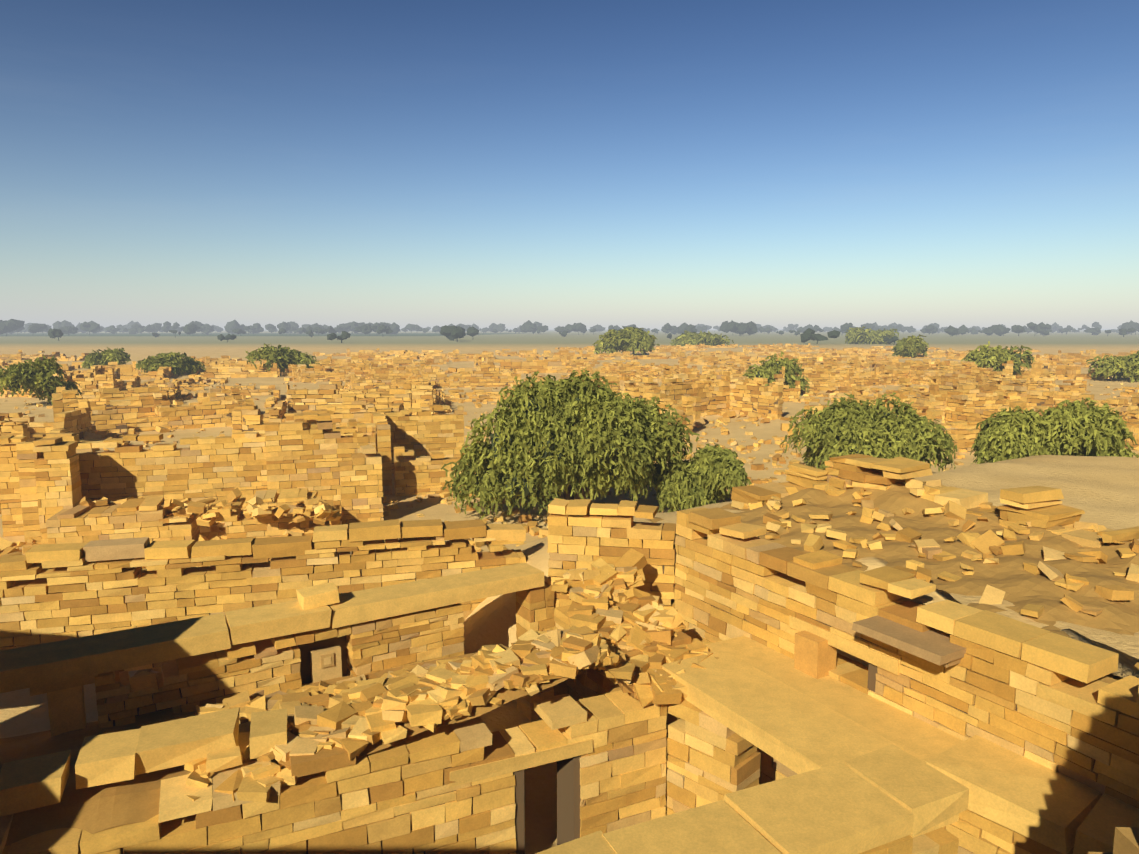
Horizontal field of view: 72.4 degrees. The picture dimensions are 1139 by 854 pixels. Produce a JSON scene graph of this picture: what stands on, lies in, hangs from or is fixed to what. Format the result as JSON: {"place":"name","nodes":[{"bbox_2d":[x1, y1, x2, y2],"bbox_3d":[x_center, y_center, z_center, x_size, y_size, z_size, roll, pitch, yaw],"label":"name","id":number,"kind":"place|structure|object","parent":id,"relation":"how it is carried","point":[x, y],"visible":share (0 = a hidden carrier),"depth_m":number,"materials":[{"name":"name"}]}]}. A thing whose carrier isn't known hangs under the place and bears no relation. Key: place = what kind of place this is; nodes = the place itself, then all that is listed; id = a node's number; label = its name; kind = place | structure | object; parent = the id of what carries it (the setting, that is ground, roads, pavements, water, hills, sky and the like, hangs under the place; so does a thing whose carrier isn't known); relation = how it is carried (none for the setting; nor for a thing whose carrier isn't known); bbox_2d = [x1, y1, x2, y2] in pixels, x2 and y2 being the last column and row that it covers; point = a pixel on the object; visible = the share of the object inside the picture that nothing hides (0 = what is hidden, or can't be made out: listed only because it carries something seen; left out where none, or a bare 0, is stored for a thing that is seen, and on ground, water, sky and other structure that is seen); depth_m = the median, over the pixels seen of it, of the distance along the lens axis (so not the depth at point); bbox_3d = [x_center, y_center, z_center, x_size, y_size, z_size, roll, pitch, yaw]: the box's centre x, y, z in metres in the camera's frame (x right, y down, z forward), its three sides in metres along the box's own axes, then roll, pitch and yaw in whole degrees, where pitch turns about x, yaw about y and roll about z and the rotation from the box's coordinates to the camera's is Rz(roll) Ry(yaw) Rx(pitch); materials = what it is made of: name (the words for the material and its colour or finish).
{"place":"outdoors","nodes":[
{"label":"outdoors","id":0,"kind":"place"},
{"bbox_2d":[0,333,526,335],"bbox_3d":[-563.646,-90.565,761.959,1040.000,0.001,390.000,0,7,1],"label":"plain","id":1,"kind":"structure","parent":0,"point":[223,334],"depth_m":756.90,"materials":[{"name":"green"}]},
{"bbox_2d":[0,329,1138,853],"bbox_3d":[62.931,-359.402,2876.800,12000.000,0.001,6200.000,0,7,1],"label":"sandy ground","id":2,"kind":"structure","parent":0,"point":[22,711],"depth_m":100.11,"materials":[{"name":"beige sand"}]},
{"bbox_2d":[0,355,81,404],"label":"bush","id":3,"kind":"object","parent":2,"relation":"on","point":[32,383],"depth_m":63.44,"materials":[{"name":"green plant"}]},
{"bbox_2d":[81,347,130,368],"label":"bush","id":4,"kind":"object","parent":2,"relation":"on","point":[119,356],"depth_m":121.23,"materials":[{"name":"green plant"}]},
{"bbox_2d":[136,352,205,374],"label":"bush","id":5,"kind":"object","parent":2,"relation":"on","point":[186,363],"depth_m":104.21,"materials":[{"name":"green plant"}]},
{"bbox_2d":[245,343,319,371],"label":"bush","id":6,"kind":"object","parent":2,"relation":"on","point":[269,355],"depth_m":103.68,"materials":[{"name":"green plant"}]},
{"bbox_2d":[0,498,1138,853],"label":"foreground ruin walls","id":7,"kind":"structure","parent":2,"relation":"on","point":[780,724],"depth_m":8.95,"materials":[{"name":"stone"}]},
{"bbox_2d":[0,652,633,845],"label":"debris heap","id":8,"kind":"object","parent":7,"relation":"on","point":[99,808],"visible":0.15,"depth_m":7.72,"materials":[{"name":"stone"}]},
{"bbox_2d":[0,343,1138,677],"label":"village ruin walls","id":9,"kind":"structure","parent":2,"relation":"on","point":[336,419],"depth_m":29.55,"materials":[{"name":"stone"}]},
{"bbox_2d":[0,319,1138,344],"bbox_3d":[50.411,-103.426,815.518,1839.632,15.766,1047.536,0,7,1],"label":"distant tree line","id":10,"kind":"object","parent":2,"relation":"on","point":[451,332],"visible":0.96,"depth_m":735.30,"materials":[{"name":"grey"}]},
{"bbox_2d":[0,347,1138,541],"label":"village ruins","id":11,"kind":"object","parent":2,"relation":"on","point":[120,427],"visible":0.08,"depth_m":50.67,"materials":[{"name":"brown stone"}]},
{"bbox_2d":[441,369,699,519],"bbox_3d":[-0.047,0.572,26.282,8.427,5.128,6.612,0,7,1],"label":"tree","id":12,"kind":"object","parent":2,"relation":"on","point":[582,464],"depth_m":24.39,"materials":[{"name":"green plant"}]},
{"bbox_2d":[592,327,659,354],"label":"bush","id":13,"kind":"object","parent":2,"relation":"on","point":[623,341],"depth_m":178.04,"materials":[{"name":"green plant"}]},
{"bbox_2d":[670,330,733,345],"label":"bush","id":14,"kind":"object","parent":2,"relation":"on","point":[694,338],"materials":[{"name":"green plant"}]},
{"bbox_2d":[654,443,751,512],"bbox_3d":[4.332,1.861,25.691,3.173,2.694,3.191,0,7,1],"label":"bush","id":15,"kind":"object","parent":2,"relation":"on","point":[710,474],"depth_m":25.01,"materials":[{"name":"green plant"}]},
{"bbox_2d":[743,351,809,396],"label":"bush","id":16,"kind":"object","parent":2,"relation":"on","point":[769,370],"depth_m":73.50,"materials":[{"name":"green plant"}]},
{"bbox_2d":[845,326,898,343],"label":"bush","id":17,"kind":"object","parent":2,"relation":"on","point":[852,335],"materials":[{"name":"green plant"}]},
{"bbox_2d":[891,334,928,356],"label":"bush","id":18,"kind":"object","parent":2,"relation":"on","point":[912,346],"visible":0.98,"depth_m":164.78,"materials":[{"name":"green plant"}]},
{"bbox_2d":[961,340,1034,374],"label":"bush","id":19,"kind":"object","parent":2,"relation":"on","point":[998,354],"depth_m":95.33,"materials":[{"name":"green plant"}]},
{"bbox_2d":[1086,350,1138,382],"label":"bush","id":20,"kind":"object","parent":2,"relation":"on","point":[1130,367],"depth_m":92.40,"materials":[{"name":"green plant"}]},
{"bbox_2d":[1088,827,1138,853],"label":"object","id":21,"kind":"structure","parent":2,"relation":"on","point":[1126,840],"depth_m":4.21,"materials":[{"name":"stone"}]},
{"bbox_2d":[0,0,1138,328],"label":"sky","id":22,"kind":"structure","parent":0,"point":[651,164],"materials":[{"name":"blue"}]},
{"bbox_2d":[347,455,1138,700],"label":"sand terrace ground","id":23,"kind":"structure","parent":0,"point":[1101,490],"depth_m":15.08,"materials":[{"name":"beige sand"}]},
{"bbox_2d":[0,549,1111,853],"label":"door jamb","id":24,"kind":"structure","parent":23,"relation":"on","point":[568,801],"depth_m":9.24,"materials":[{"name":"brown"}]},
{"bbox_2d":[780,392,956,480],"bbox_3d":[11.919,0.574,30.891,6.407,3.938,5.910,0,7,1],"label":"bush","id":25,"kind":"object","parent":23,"relation":"on","point":[861,428],"depth_m":29.63,"materials":[{"name":"green plant"}]},
{"bbox_2d":[649,482,1138,683],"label":"rubble mound","id":26,"kind":"object","parent":23,"relation":"on","point":[1015,581],"visible":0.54,"depth_m":10.58,"materials":[{"name":"stone"}]},
{"bbox_2d":[970,398,1138,464],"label":"bush","id":27,"kind":"object","parent":23,"relation":"on","point":[1008,433],"depth_m":27.31,"materials":[{"name":"green plant"}]}
]}

